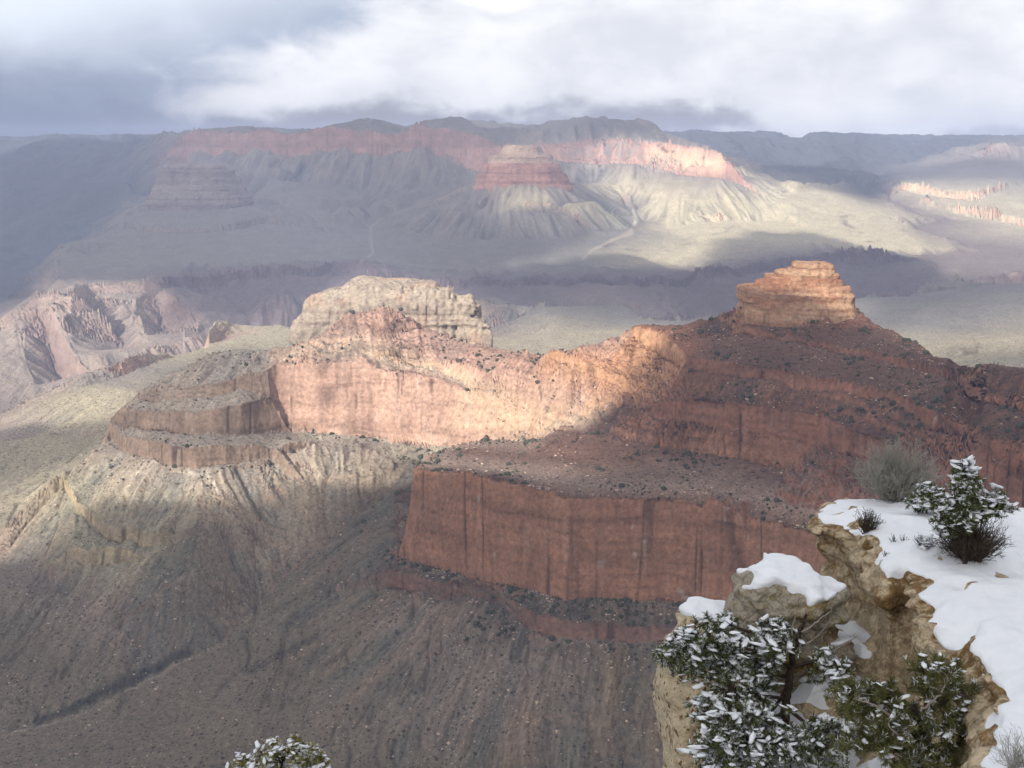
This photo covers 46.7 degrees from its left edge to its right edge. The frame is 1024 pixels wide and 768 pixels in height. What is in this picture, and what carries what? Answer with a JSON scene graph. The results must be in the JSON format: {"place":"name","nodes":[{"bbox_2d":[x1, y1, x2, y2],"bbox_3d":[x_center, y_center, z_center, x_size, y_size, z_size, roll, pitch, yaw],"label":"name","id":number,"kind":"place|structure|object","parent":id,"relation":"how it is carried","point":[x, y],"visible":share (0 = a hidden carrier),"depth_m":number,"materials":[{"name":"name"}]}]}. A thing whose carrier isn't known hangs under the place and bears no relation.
{"place":"outdoors","nodes":[
{"label":"outdoors","id":0,"kind":"place"},
{"bbox_2d":[0,319,289,441],"bbox_3d":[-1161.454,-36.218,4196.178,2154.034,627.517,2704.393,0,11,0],"label":"bench","id":1,"kind":"object","parent":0,"point":[95,397],"visible":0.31,"depth_m":3583.36,"materials":[{"name":"beige stone"}]},
{"bbox_2d":[0,428,662,767],"bbox_3d":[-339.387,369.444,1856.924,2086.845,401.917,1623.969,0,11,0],"label":"talus slope","id":2,"kind":"structure","parent":0,"point":[378,694],"depth_m":2065.49,"materials":[{"name":"grey stone"}]},
{"bbox_2d":[56,342,356,529],"bbox_3d":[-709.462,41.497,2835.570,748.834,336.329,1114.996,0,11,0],"label":"banded spur","id":3,"kind":"structure","parent":2,"relation":"on","point":[223,415],"depth_m":2501.55,"materials":[{"name":"brown stone"}]},
{"bbox_2d":[548,635,555,640],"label":"shrub","id":4,"kind":"object","parent":2,"relation":"on","point":[552,638],"visible":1,"depth_m":1873.25,"materials":[{"name":"grey plant"}]},
{"bbox_2d":[146,115,697,227],"bbox_3d":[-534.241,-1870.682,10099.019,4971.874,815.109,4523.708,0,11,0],"label":"canyon wall","id":5,"kind":"structure","parent":0,"point":[360,160],"depth_m":9691.02,"materials":[{"name":"grey stone"}]},
{"bbox_2d":[269,305,658,464],"bbox_3d":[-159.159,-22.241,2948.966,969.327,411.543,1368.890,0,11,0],"label":"red ridge","id":6,"kind":"structure","parent":0,"point":[411,401],"depth_m":2564.84,"materials":[{"name":"stone"}]},
{"bbox_2d":[288,275,492,346],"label":"limestone block","id":7,"kind":"structure","parent":6,"relation":"on","point":[435,306],"depth_m":2905.29,"materials":[{"name":"beige stone"}]},
{"bbox_2d":[14,154,969,295],"bbox_3d":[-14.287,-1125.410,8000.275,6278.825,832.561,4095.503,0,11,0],"label":"desert platform","id":8,"kind":"structure","parent":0,"point":[653,243],"depth_m":7521.02,"materials":[{"name":"grey stone"}]},
{"bbox_2d":[74,202,361,260],"bbox_3d":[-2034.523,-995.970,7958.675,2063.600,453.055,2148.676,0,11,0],"label":"butte skirt","id":9,"kind":"object","parent":8,"relation":"on","point":[176,231],"visible":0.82,"depth_m":7692.76,"materials":[{"name":"grey stone"}]},
{"bbox_2d":[145,163,253,210],"bbox_3d":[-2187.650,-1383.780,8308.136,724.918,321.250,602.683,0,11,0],"label":"grey butte","id":10,"kind":"object","parent":9,"relation":"on","point":[191,186],"visible":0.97,"depth_m":8082.06,"materials":[{"name":"grey stone"}]},
{"bbox_2d":[372,183,631,248],"bbox_3d":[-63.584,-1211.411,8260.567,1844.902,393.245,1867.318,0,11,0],"label":"butte skirt","id":11,"kind":"object","parent":8,"relation":"on","point":[520,213],"visible":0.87,"depth_m":7942.80,"materials":[{"name":"grey stone"}]},
{"bbox_2d":[472,163,573,192],"bbox_3d":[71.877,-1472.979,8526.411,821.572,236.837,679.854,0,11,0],"label":"red butte","id":12,"kind":"object","parent":11,"relation":"on","point":[490,176],"visible":0.72,"depth_m":8264.51,"materials":[{"name":"red stone"}]},
{"bbox_2d":[488,145,553,163],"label":"butte summit","id":13,"kind":"structure","parent":12,"relation":"on","point":[521,154],"depth_m":8313.88,"materials":[{"name":"brown stone"}]},
{"bbox_2d":[0,240,1005,411],"bbox_3d":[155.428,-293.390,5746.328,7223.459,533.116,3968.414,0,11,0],"label":"gorge wall","id":14,"kind":"structure","parent":0,"point":[54,333],"depth_m":6142.47,"materials":[{"name":"grey stone"}]},
{"bbox_2d":[0,329,1023,767],"bbox_3d":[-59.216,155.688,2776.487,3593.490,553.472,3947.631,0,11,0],"label":"canyon floor","id":15,"kind":"structure","parent":0,"point":[170,715],"depth_m":2025.70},
{"bbox_2d":[1,310,1023,767],"bbox_3d":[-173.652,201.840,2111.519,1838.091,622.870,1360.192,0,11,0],"label":"rubble","id":16,"kind":"object","parent":15,"relation":"on","point":[455,574],"visible":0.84,"depth_m":1996.07,"materials":[{"name":"stone"}]},
{"bbox_2d":[0,118,1023,298],"bbox_3d":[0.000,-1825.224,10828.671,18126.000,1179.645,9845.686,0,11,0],"label":"side canyon","id":17,"kind":"structure","parent":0,"point":[56,189],"depth_m":10528.41,"materials":[{"name":"grey stone"}]},
{"bbox_2d":[0,0,1023,137],"label":"sky","id":18,"kind":"structure","parent":0,"point":[792,68],"materials":[{"name":"grey"}]},
{"bbox_2d":[326,306,1023,675],"bbox_3d":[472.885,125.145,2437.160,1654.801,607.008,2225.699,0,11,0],"label":"stepped ridge","id":19,"kind":"structure","parent":0,"point":[568,536],"depth_m":1961.45,"materials":[{"name":"red stone"}]},
{"bbox_2d":[553,602,559,607],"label":"shrub","id":20,"kind":"object","parent":19,"relation":"on","point":[556,604],"visible":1,"depth_m":1903.38,"materials":[{"name":"grey plant"}]},
{"bbox_2d":[106,308,1019,670],"bbox_3d":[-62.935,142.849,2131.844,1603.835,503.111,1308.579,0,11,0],"label":"scrub","id":21,"kind":"object","parent":19,"relation":"on","point":[598,458],"visible":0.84,"depth_m":2058.92,"materials":[{"name":"green plant"}]},
{"bbox_2d":[584,614,590,619],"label":"shrub","id":22,"kind":"object","parent":19,"relation":"on","point":[586,616],"visible":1,"depth_m":1880.65,"materials":[{"name":"grey plant"}]},
{"bbox_2d":[735,260,856,327],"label":"butte","id":23,"kind":"object","parent":19,"relation":"on","point":[796,292],"visible":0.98,"depth_m":2287.24,"materials":[{"name":"brown stone"}]},
{"bbox_2d":[837,406,843,411],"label":"shrub","id":24,"kind":"object","parent":19,"relation":"on","point":[840,408],"visible":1,"depth_m":1951.97,"materials":[{"name":"grey plant"}]},
{"bbox_2d":[889,400,895,405],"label":"shrub","id":25,"kind":"object","parent":19,"relation":"on","point":[892,402],"visible":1,"depth_m":1884.09,"materials":[{"name":"grey plant"}]},
{"bbox_2d":[916,422,922,428],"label":"shrub","id":26,"kind":"object","parent":19,"relation":"on","point":[918,425],"visible":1,"depth_m":1804.41,"materials":[{"name":"grey plant"}]},
{"bbox_2d":[1005,428,1013,432],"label":"shrub","id":27,"kind":"object","parent":19,"relation":"on","point":[1008,430],"visible":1,"depth_m":1645.69,"materials":[{"name":"grey plant"}]},
{"bbox_2d":[1015,422,1023,427],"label":"shrub","id":28,"kind":"object","parent":19,"relation":"on","point":[1019,424],"visible":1,"depth_m":1652.98,"materials":[{"name":"grey plant"}]},
{"bbox_2d":[541,124,877,224],"bbox_3d":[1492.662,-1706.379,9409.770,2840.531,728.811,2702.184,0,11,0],"label":"mesa","id":29,"kind":"structure","parent":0,"point":[681,180],"depth_m":9024.64,"materials":[{"name":"beige stone"}]},
{"bbox_2d":[474,274,1023,366],"bbox_3d":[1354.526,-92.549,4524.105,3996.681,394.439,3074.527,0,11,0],"label":"plateau","id":30,"kind":"structure","parent":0,"point":[961,317],"depth_m":4821.55,"materials":[{"name":"brown stone"}]},
{"bbox_2d":[694,498,1023,767],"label":"cliff ledge","id":31,"kind":"object","parent":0,"point":[909,598],"visible":0.45,"depth_m":25.57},
{"bbox_2d":[653,596,724,767],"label":"boulder","id":32,"kind":"object","parent":31,"relation":"on","point":[676,729],"visible":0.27,"depth_m":27.06,"materials":[{"name":"beige stone"}]},
{"bbox_2d":[650,592,857,767],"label":"pine tree","id":33,"kind":"object","parent":31,"relation":"on","point":[731,731],"visible":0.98,"depth_m":24.16,"materials":[{"name":"green plant"}]},
{"bbox_2d":[723,553,858,693],"bbox_3d":[6.275,5.793,26.870,2.684,3.604,2.843,-3,11,-13],"label":"stacked rock","id":34,"kind":"object","parent":31,"relation":"on","point":[773,585],"visible":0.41,"depth_m":25.93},
{"bbox_2d":[852,506,885,533],"bbox_3d":[8.412,3.204,27.886,0.807,0.706,0.665,0,11,0],"label":"dark bush","id":35,"kind":"object","parent":31,"relation":"on","point":[867,523],"visible":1,"depth_m":27.82,"materials":[{"name":"plant"}]},
{"bbox_2d":[844,433,948,502],"bbox_3d":[10.060,2.253,31.081,2.553,2.000,2.338,-6,12,-26],"label":"frosted bush","id":36,"kind":"object","parent":31,"relation":"on","point":[896,480],"visible":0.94,"depth_m":30.75,"materials":[{"name":"grey plant"}]},
{"bbox_2d":[822,649,983,767],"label":"pine tree","id":37,"kind":"object","parent":31,"relation":"on","point":[877,726],"visible":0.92,"depth_m":20.77,"materials":[{"name":"green plant"}]},
{"bbox_2d":[903,481,946,513],"bbox_3d":[10.209,2.837,29.266,1.088,1.002,0.986,0,11,0],"label":"shrub","id":38,"kind":"object","parent":31,"relation":"on","point":[925,498],"visible":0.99,"depth_m":29.06,"materials":[{"name":"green plant"}]},
{"bbox_2d":[912,534,942,549],"bbox_3d":[9.213,3.493,26.244,0.684,0.376,0.628,0,11,0],"label":"rock","id":39,"kind":"object","parent":31,"relation":"on","point":[926,543],"visible":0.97,"depth_m":26.18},
{"bbox_2d":[930,517,1013,564],"bbox_3d":[9.969,3.288,25.757,1.791,1.222,1.505,0,11,0],"label":"dark bush","id":40,"kind":"object","parent":31,"relation":"on","point":[979,547],"visible":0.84,"depth_m":25.54,"materials":[{"name":"brown plant"}]},
{"bbox_2d":[928,454,1019,563],"bbox_3d":[9.864,2.749,25.431,1.825,2.574,1.308,0,11,0],"label":"pine tree","id":41,"kind":"object","parent":31,"relation":"on","point":[966,509],"visible":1,"depth_m":25.11,"materials":[{"name":"green plant"}]},
{"bbox_2d":[986,721,1023,767],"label":"twig bush","id":42,"kind":"object","parent":31,"relation":"on","point":[1015,756],"visible":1,"depth_m":17.86,"materials":[{"name":"grey plant"}]},
{"bbox_2d":[804,139,1023,283],"bbox_3d":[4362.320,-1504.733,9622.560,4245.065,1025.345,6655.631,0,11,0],"label":"desert platform","id":43,"kind":"structure","parent":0,"point":[973,203],"depth_m":9064.88,"materials":[{"name":"grey stone"}]},
{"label":"rock shelf","id":44,"kind":"structure","parent":0,"visible":0},
{"bbox_2d":[225,733,331,767],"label":"pine tree","id":45,"kind":"object","parent":44,"relation":"on","point":[297,754],"visible":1,"depth_m":27.07,"materials":[{"name":"green plant"}]}
]}

